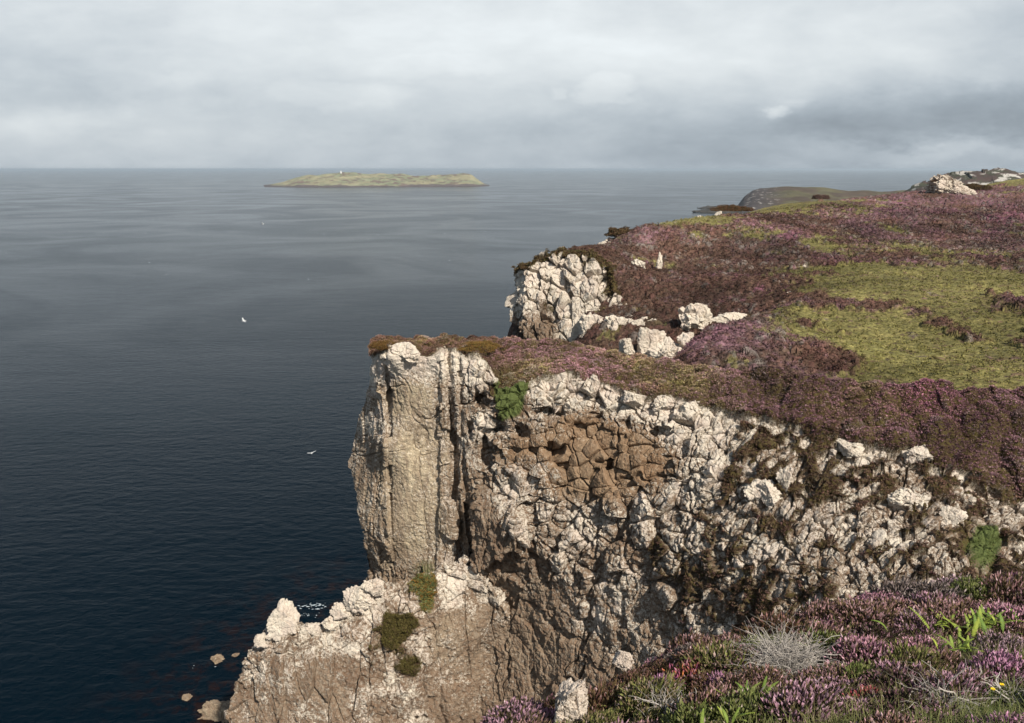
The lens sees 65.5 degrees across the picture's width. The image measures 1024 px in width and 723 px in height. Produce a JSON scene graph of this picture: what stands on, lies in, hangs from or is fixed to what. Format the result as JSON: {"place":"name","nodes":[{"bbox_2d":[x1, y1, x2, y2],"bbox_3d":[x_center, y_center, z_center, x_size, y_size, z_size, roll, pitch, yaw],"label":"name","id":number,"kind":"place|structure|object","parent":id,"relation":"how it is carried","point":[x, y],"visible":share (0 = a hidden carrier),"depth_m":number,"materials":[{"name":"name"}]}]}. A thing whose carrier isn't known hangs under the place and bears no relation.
{"place":"outdoors","nodes":[
{"label":"outdoors","id":0,"kind":"place"},
{"bbox_2d":[224,555,511,722],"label":"rock spur","id":1,"kind":"structure","parent":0,"point":[343,672],"depth_m":47.02,"materials":[{"name":"beige stone"}]},
{"bbox_2d":[254,632,268,647],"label":"stone","id":2,"kind":"object","parent":1,"relation":"on","point":[259,640],"visible":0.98,"depth_m":47.05,"materials":[{"name":"beige stone"}]},
{"bbox_2d":[266,598,300,641],"bbox_3d":[-13.563,15.296,47.341,1.848,2.272,1.550,0,14,0],"label":"pointed rock","id":3,"kind":"object","parent":1,"relation":"on","point":[284,616],"visible":1,"depth_m":46.78,"materials":[{"name":"beige stone"}]},
{"bbox_2d":[300,627,310,634],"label":"stone","id":4,"kind":"object","parent":1,"relation":"on","point":[303,630],"visible":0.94,"depth_m":46.89,"materials":[{"name":"beige stone"}]},
{"bbox_2d":[307,622,321,635],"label":"stone","id":5,"kind":"object","parent":1,"relation":"on","point":[314,629],"visible":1,"depth_m":46.89,"materials":[{"name":"beige stone"}]},
{"bbox_2d":[320,615,340,630],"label":"stone","id":6,"kind":"object","parent":1,"relation":"on","point":[330,623],"visible":0.95,"depth_m":46.63,"materials":[{"name":"beige stone"}]},
{"bbox_2d":[329,602,352,619],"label":"stone","id":7,"kind":"object","parent":1,"relation":"on","point":[338,611],"visible":0.89,"depth_m":46.60,"materials":[{"name":"beige stone"}]},
{"bbox_2d":[342,585,374,612],"bbox_3d":[-8.996,13.913,46.497,1.988,1.672,1.298,0,14,0],"label":"stone","id":8,"kind":"object","parent":1,"relation":"on","point":[356,598],"visible":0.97,"depth_m":46.26,"materials":[{"name":"beige stone"}]},
{"bbox_2d":[359,579,383,596],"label":"stone","id":9,"kind":"object","parent":1,"relation":"on","point":[374,587],"visible":1,"depth_m":46.07,"materials":[{"name":"beige stone"}]},
{"bbox_2d":[369,572,437,675],"bbox_3d":[-6.165,15.662,46.859,2.241,5.522,4.817,10,17,37],"label":"moss","id":10,"kind":"object","parent":1,"relation":"on","point":[388,627],"visible":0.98,"depth_m":46.52,"materials":[{"name":"green plant"}]},
{"bbox_2d":[264,172,489,186],"bbox_3d":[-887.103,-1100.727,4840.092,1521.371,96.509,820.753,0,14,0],"label":"island","id":11,"kind":"structure","parent":0,"point":[348,179],"depth_m":4700.80,"materials":[{"name":"beige stone"}]},
{"bbox_2d":[0,170,1023,722],"bbox_3d":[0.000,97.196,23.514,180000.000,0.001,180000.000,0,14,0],"label":"sea","id":12,"kind":"structure","parent":0,"point":[178,504],"depth_m":406.29,"materials":[{"name":"liquid"}]},
{"bbox_2d":[182,693,192,700],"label":"boulder","id":13,"kind":"object","parent":12,"relation":"in","point":[186,697],"visible":1,"depth_m":154.46,"materials":[{"name":"beige stone"}]},
{"bbox_2d":[197,700,229,722],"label":"boulder","id":14,"kind":"object","parent":12,"relation":"in","point":[214,710],"visible":0.62,"depth_m":148.40,"materials":[{"name":"beige stone"}]},
{"bbox_2d":[211,654,224,663],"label":"boulder","id":15,"kind":"object","parent":12,"relation":"in","point":[217,658],"visible":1,"depth_m":166.18,"materials":[{"name":"beige stone"}]},
{"bbox_2d":[193,603,333,666],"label":"foam","id":16,"kind":"object","parent":12,"relation":"on","point":[309,608],"visible":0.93,"depth_m":187.32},
{"bbox_2d":[697,205,717,208],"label":"skerry","id":17,"kind":"structure","parent":12,"relation":"in","point":[707,207],"depth_m":2061.73,"materials":[{"name":"grey stone"}]},
{"bbox_2d":[692,209,742,212],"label":"skerry","id":18,"kind":"structure","parent":12,"relation":"in","point":[705,211],"depth_m":1863.77,"materials":[{"name":"grey stone"}]},
{"bbox_2d":[0,0,1023,169],"label":"sky","id":19,"kind":"structure","parent":0,"point":[85,84],"materials":[{"name":"grey"}]},
{"bbox_2d":[505,246,621,341],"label":"cliff","id":20,"kind":"structure","parent":0,"point":[572,285],"depth_m":141.35,"materials":[{"name":"beige stone"}]},
{"bbox_2d":[520,263,530,268],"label":"tussock","id":21,"kind":"object","parent":20,"relation":"on","point":[522,266],"visible":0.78,"depth_m":146.00,"materials":[{"name":"brown plant"}]},
{"bbox_2d":[511,247,620,328],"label":"scrub","id":22,"kind":"object","parent":20,"relation":"on","point":[597,257],"visible":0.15,"depth_m":141.77,"materials":[{"name":"brown plant"}]},
{"bbox_2d":[507,178,1023,389],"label":"moor","id":23,"kind":"structure","parent":20,"relation":"on","point":[1003,193],"depth_m":129.67,"materials":[{"name":"purple plant"}]},
{"bbox_2d":[569,317,579,341],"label":"white block","id":24,"kind":"structure","parent":23,"relation":"on","point":[574,330],"depth_m":128.51,"materials":[{"name":"white stone"}]},
{"bbox_2d":[578,312,603,338],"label":"white block","id":25,"kind":"structure","parent":23,"relation":"on","point":[586,322],"depth_m":125.23,"materials":[{"name":"white stone"}]},
{"bbox_2d":[604,315,632,330],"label":"white block","id":26,"kind":"structure","parent":23,"relation":"on","point":[614,321],"depth_m":121.72,"materials":[{"name":"white stone"}]},
{"bbox_2d":[604,226,633,236],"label":"tussock","id":27,"kind":"object","parent":23,"relation":"on","point":[613,232],"visible":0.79,"depth_m":182.21,"materials":[{"name":"brown plant"}]},
{"bbox_2d":[619,338,634,354],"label":"white rock","id":28,"kind":"object","parent":23,"relation":"on","point":[625,346],"visible":0.69,"depth_m":112.63,"materials":[{"name":"white stone"}]},
{"bbox_2d":[631,259,645,268],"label":"white rock","id":29,"kind":"object","parent":23,"relation":"on","point":[639,263],"visible":0.66,"depth_m":155.94,"materials":[{"name":"beige stone"}]},
{"bbox_2d":[627,316,655,325],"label":"white block","id":30,"kind":"structure","parent":23,"relation":"on","point":[638,322],"depth_m":121.02,"materials":[{"name":"white stone"}]},
{"bbox_2d":[636,327,665,354],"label":"white rock","id":31,"kind":"object","parent":23,"relation":"on","point":[648,338],"visible":0.54,"depth_m":112.34,"materials":[{"name":"white stone"}]},
{"bbox_2d":[655,252,662,268],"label":"white rock","id":32,"kind":"object","parent":23,"relation":"on","point":[659,263],"visible":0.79,"depth_m":156.29,"materials":[{"name":"beige stone"}]},
{"bbox_2d":[645,336,683,358],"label":"white rock","id":33,"kind":"object","parent":23,"relation":"on","point":[669,347],"visible":0.42,"depth_m":110.95,"materials":[{"name":"white stone"}]},
{"bbox_2d":[677,332,693,348],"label":"white rock","id":34,"kind":"object","parent":23,"relation":"on","point":[683,338],"visible":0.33,"depth_m":110.81,"materials":[{"name":"white stone"}]},
{"bbox_2d":[678,303,712,330],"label":"white rock","id":35,"kind":"object","parent":23,"relation":"on","point":[697,315],"visible":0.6,"depth_m":117.11,"materials":[{"name":"beige stone"}]},
{"bbox_2d":[710,312,746,323],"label":"white rock","id":36,"kind":"object","parent":23,"relation":"on","point":[724,317],"visible":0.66,"depth_m":112.00,"materials":[{"name":"white stone"}]},
{"bbox_2d":[710,204,754,211],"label":"tussock","id":37,"kind":"object","parent":23,"relation":"on","point":[727,208],"visible":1,"depth_m":237.57,"materials":[{"name":"brown plant"}]},
{"bbox_2d":[511,201,1023,389],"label":"heath","id":38,"kind":"object","parent":23,"relation":"on","point":[680,354],"visible":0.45,"depth_m":129.18,"materials":[{"name":"purple plant"}]},
{"bbox_2d":[811,194,829,198],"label":"tussock","id":39,"kind":"object","parent":23,"relation":"on","point":[816,196],"visible":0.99,"depth_m":268.25,"materials":[{"name":"brown plant"}]},
{"bbox_2d":[924,174,977,194],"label":"crag","id":40,"kind":"structure","parent":23,"relation":"on","point":[946,184],"depth_m":253.67,"materials":[{"name":"beige stone"}]},
{"bbox_2d":[965,183,992,189],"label":"tussock","id":41,"kind":"object","parent":23,"relation":"on","point":[976,186],"visible":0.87,"depth_m":261.92,"materials":[{"name":"brown plant"}]},
{"bbox_2d":[348,334,1023,721],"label":"cliff","id":42,"kind":"structure","parent":0,"point":[552,506],"depth_m":42.92,"materials":[{"name":"beige stone"}]},
{"bbox_2d":[391,342,419,363],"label":"rim block","id":43,"kind":"structure","parent":42,"relation":"on","point":[408,352],"depth_m":47.87,"materials":[{"name":"white stone"}]},
{"bbox_2d":[458,340,502,352],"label":"tussock","id":44,"kind":"object","parent":42,"relation":"on","point":[488,344],"visible":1,"depth_m":48.04,"materials":[{"name":"brown plant"}]},
{"bbox_2d":[588,374,599,398],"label":"rim block","id":45,"kind":"structure","parent":42,"relation":"on","point":[593,377],"depth_m":45.09,"materials":[{"name":"white stone"}]},
{"bbox_2d":[623,390,645,405],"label":"rim block","id":46,"kind":"structure","parent":42,"relation":"on","point":[630,398],"depth_m":43.48,"materials":[{"name":"white stone"}]},
{"bbox_2d":[651,395,674,411],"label":"rim block","id":47,"kind":"structure","parent":42,"relation":"on","point":[663,402],"depth_m":42.84,"materials":[{"name":"beige stone"}]},
{"bbox_2d":[683,400,702,415],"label":"rim block","id":48,"kind":"structure","parent":42,"relation":"on","point":[691,405],"depth_m":41.92,"materials":[{"name":"beige stone"}]},
{"bbox_2d":[368,332,1023,632],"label":"heather","id":49,"kind":"object","parent":42,"relation":"on","point":[762,398],"visible":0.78,"depth_m":38.34,"materials":[{"name":"brown plant"}]},
{"bbox_2d":[367,339,397,350],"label":"tussock","id":50,"kind":"object","parent":49,"relation":"on","point":[380,344],"visible":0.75,"depth_m":48.90,"materials":[{"name":"brown plant"}]},
{"bbox_2d":[743,479,761,501],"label":"outcrop","id":51,"kind":"object","parent":42,"relation":"on","point":[752,492],"visible":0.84,"depth_m":37.26,"materials":[{"name":"beige stone"}]},
{"bbox_2d":[757,478,782,508],"bbox_3d":[12.105,6.106,37.165,1.097,1.149,1.214,-9,16,-32],"label":"outcrop","id":52,"kind":"object","parent":42,"relation":"on","point":[771,495],"visible":1,"depth_m":36.85,"materials":[{"name":"beige stone"}]},
{"bbox_2d":[776,466,793,492],"bbox_3d":[12.672,5.498,36.955,0.715,1.402,0.646,12,18,40],"label":"outcrop","id":53,"kind":"object","parent":42,"relation":"on","point":[784,477],"visible":1,"depth_m":36.74,"materials":[{"name":"beige stone"}]},
{"bbox_2d":[836,438,864,457],"bbox_3d":[15.918,4.143,37.340,1.199,0.971,1.169,0,14,0],"label":"outcrop","id":54,"kind":"object","parent":42,"relation":"on","point":[848,449],"visible":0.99,"depth_m":37.07,"materials":[{"name":"beige stone"}]},
{"bbox_2d":[886,487,929,511],"bbox_3d":[17.452,6.244,34.775,2.198,1.470,1.470,0,14,0],"label":"outcrop","id":55,"kind":"object","parent":42,"relation":"on","point":[900,498],"visible":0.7,"depth_m":34.40,"materials":[{"name":"beige stone"}]},
{"bbox_2d":[901,445,932,466],"bbox_3d":[18.513,4.279,36.402,1.360,1.105,1.170,4,14,15],"label":"outcrop","id":56,"kind":"object","parent":42,"relation":"on","point":[918,453],"visible":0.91,"depth_m":36.04,"materials":[{"name":"beige stone"}]},
{"bbox_2d":[939,505,967,527],"bbox_3d":[18.568,6.687,33.621,1.108,1.134,0.930,-10,17,-35],"label":"outcrop","id":57,"kind":"object","parent":42,"relation":"on","point":[953,516],"visible":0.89,"depth_m":33.47,"materials":[{"name":"beige stone"}]},
{"bbox_2d":[548,596,1023,722],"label":"bank","id":58,"kind":"structure","parent":0,"point":[967,652],"depth_m":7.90,"materials":[{"name":"plant"}]},
{"bbox_2d":[479,695,547,722],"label":"heather clump","id":59,"kind":"object","parent":58,"relation":"on","point":[511,705],"visible":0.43,"depth_m":8.64,"materials":[{"name":"purple plant"}]},
{"bbox_2d":[553,677,587,722],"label":"lichened stone","id":60,"kind":"object","parent":58,"relation":"on","point":[571,698],"visible":0.9,"depth_m":7.90,"materials":[{"name":"beige stone"}]},
{"bbox_2d":[577,703,628,722],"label":"heather clump","id":61,"kind":"object","parent":58,"relation":"on","point":[601,717],"visible":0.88,"depth_m":7.72,"materials":[{"name":"green plant"}]},
{"bbox_2d":[612,650,634,670],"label":"white stone","id":62,"kind":"object","parent":58,"relation":"on","point":[623,660],"visible":1,"depth_m":8.89,"materials":[{"name":"beige stone"}]},
{"bbox_2d":[640,654,663,667],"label":"heather clump","id":63,"kind":"object","parent":58,"relation":"on","point":[649,661],"visible":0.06,"depth_m":9.48,"materials":[{"name":"purple plant"}]},
{"bbox_2d":[634,680,696,721],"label":"dead heather","id":64,"kind":"object","parent":58,"relation":"on","point":[666,701],"visible":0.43,"depth_m":7.43,"materials":[{"name":"grey plant"}]},
{"bbox_2d":[649,672,685,703],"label":"heather clump","id":65,"kind":"object","parent":58,"relation":"on","point":[660,675],"visible":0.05,"depth_m":8.11,"materials":[{"name":"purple plant"}]},
{"bbox_2d":[662,655,714,694],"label":"heather clump","id":66,"kind":"object","parent":58,"relation":"on","point":[679,669],"visible":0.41,"depth_m":8.04,"materials":[{"name":"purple plant"}]},
{"bbox_2d":[658,697,730,722],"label":"heather clump","id":67,"kind":"object","parent":58,"relation":"on","point":[681,715],"visible":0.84,"depth_m":6.62,"materials":[{"name":"green plant"}]},
{"bbox_2d":[699,670,732,691],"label":"heather clump","id":68,"kind":"object","parent":58,"relation":"on","point":[720,674],"visible":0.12,"depth_m":7.65,"materials":[{"name":"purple plant"}]},
{"bbox_2d":[700,706,754,722],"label":"fern","id":69,"kind":"object","parent":58,"relation":"on","point":[723,711],"visible":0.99,"depth_m":6.31,"materials":[{"name":"green plant"}]},
{"bbox_2d":[717,676,778,695],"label":"fern","id":70,"kind":"object","parent":58,"relation":"on","point":[764,684],"visible":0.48,"depth_m":6.97,"materials":[{"name":"green plant"}]},
{"bbox_2d":[487,568,1023,722],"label":"heather cover","id":71,"kind":"object","parent":58,"relation":"on","point":[947,598],"visible":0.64,"depth_m":7.98,"materials":[{"name":"purple plant"}]},
{"bbox_2d":[730,661,793,690],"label":"heather clump","id":72,"kind":"object","parent":58,"relation":"on","point":[766,671],"visible":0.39,"depth_m":7.32,"materials":[{"name":"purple plant"}]},
{"bbox_2d":[718,614,848,680],"bbox_3d":[2.733,2.921,7.786,1.503,0.711,1.167,0,14,0],"label":"dead heather","id":73,"kind":"object","parent":58,"relation":"on","point":[789,658],"visible":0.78,"depth_m":7.78,"materials":[{"name":"grey plant"}]},
{"bbox_2d":[771,684,838,722],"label":"heather clump","id":74,"kind":"object","parent":58,"relation":"on","point":[800,694],"visible":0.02,"depth_m":6.60,"materials":[{"name":"purple plant"}]},
{"bbox_2d":[816,595,903,632],"bbox_3d":[3.928,2.878,9.027,0.980,0.567,0.985,0,14,0],"label":"heather clump","id":75,"kind":"object","parent":58,"relation":"on","point":[856,611],"visible":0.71,"depth_m":8.89,"materials":[{"name":"purple plant"}]},
{"bbox_2d":[823,631,898,666],"bbox_3d":[3.404,2.854,7.765,0.812,0.578,0.816,7,15,26],"label":"heather clump","id":76,"kind":"object","parent":58,"relation":"on","point":[862,647],"visible":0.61,"depth_m":7.67,"materials":[{"name":"pink plant"}]},
{"bbox_2d":[842,684,889,699],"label":"heather clump","id":77,"kind":"object","parent":58,"relation":"on","point":[864,691],"visible":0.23,"depth_m":6.61,"materials":[{"name":"pink plant"}]},
{"bbox_2d":[850,708,927,722],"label":"heather clump","id":78,"kind":"object","parent":58,"relation":"on","point":[881,717],"visible":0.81,"depth_m":5.64,"materials":[{"name":"purple plant"}]},
{"bbox_2d":[859,657,933,687],"bbox_3d":[3.456,2.806,7.176,0.688,0.495,0.698,0,14,0],"label":"heather clump","id":79,"kind":"object","parent":58,"relation":"on","point":[901,666],"visible":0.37,"depth_m":7.04,"materials":[{"name":"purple plant"}]},
{"bbox_2d":[890,608,931,634],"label":"heather clump","id":80,"kind":"object","parent":58,"relation":"on","point":[912,612],"visible":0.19,"depth_m":8.74,"materials":[{"name":"purple plant"}]},
{"bbox_2d":[873,606,1020,636],"bbox_3d":[4.606,2.780,8.553,1.523,0.275,0.654,2,14,8],"label":"fern","id":81,"kind":"object","parent":58,"relation":"on","point":[978,621],"visible":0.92,"depth_m":8.51,"materials":[{"name":"green plant"}]},
{"bbox_2d":[921,646,974,671],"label":"heather clump","id":82,"kind":"object","parent":58,"relation":"on","point":[946,655],"visible":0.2,"depth_m":7.36,"materials":[{"name":"purple plant"}]},
{"bbox_2d":[886,659,1012,715],"bbox_3d":[3.419,2.639,6.222,0.925,0.473,0.925,5,15,22],"label":"dead heather","id":83,"kind":"object","parent":58,"relation":"on","point":[950,701],"visible":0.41,"depth_m":6.24,"materials":[{"name":"grey plant"}]},
{"bbox_2d":[917,627,982,651],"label":"fern","id":84,"kind":"object","parent":58,"relation":"on","point":[964,644],"visible":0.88,"depth_m":7.82,"materials":[{"name":"green plant"}]},
{"bbox_2d":[910,662,992,706],"bbox_3d":[3.606,2.710,6.560,0.710,0.523,0.624,0,14,0],"label":"heather clump","id":85,"kind":"object","parent":58,"relation":"on","point":[956,681],"visible":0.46,"depth_m":6.46,"materials":[{"name":"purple plant"}]},
{"bbox_2d":[958,604,1023,628],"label":"fern","id":86,"kind":"object","parent":58,"relation":"on","point":[987,613],"visible":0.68,"depth_m":8.69,"materials":[{"name":"green plant"}]},
{"bbox_2d":[960,644,1023,688],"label":"heather clump","id":87,"kind":"object","parent":58,"relation":"on","point":[1015,662],"visible":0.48,"depth_m":7.04,"materials":[{"name":"pink plant"}]},
{"bbox_2d":[963,663,1023,708],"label":"dead heather","id":88,"kind":"object","parent":58,"relation":"on","point":[999,687],"visible":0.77,"depth_m":6.35,"materials":[{"name":"grey plant"}]},
{"bbox_2d":[965,710,1023,722],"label":"heather clump","id":89,"kind":"object","parent":58,"relation":"on","point":[1014,718],"visible":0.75,"depth_m":5.58,"materials":[{"name":"purple plant"}]},
{"bbox_2d":[971,569,1023,604],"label":"heather clump","id":90,"kind":"object","parent":58,"relation":"on","point":[1009,582],"visible":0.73,"depth_m":9.40,"materials":[{"name":"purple plant"}]},
{"bbox_2d":[738,186,905,212],"bbox_3d":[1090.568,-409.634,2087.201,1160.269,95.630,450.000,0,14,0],"label":"headland","id":91,"kind":"structure","parent":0,"point":[759,198],"depth_m":2018.95,"materials":[{"name":"green plant"}]},
{"bbox_2d":[904,168,1023,191],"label":"hill","id":92,"kind":"structure","parent":0,"point":[985,176],"depth_m":1105.15,"materials":[{"name":"grey stone"}]}
]}

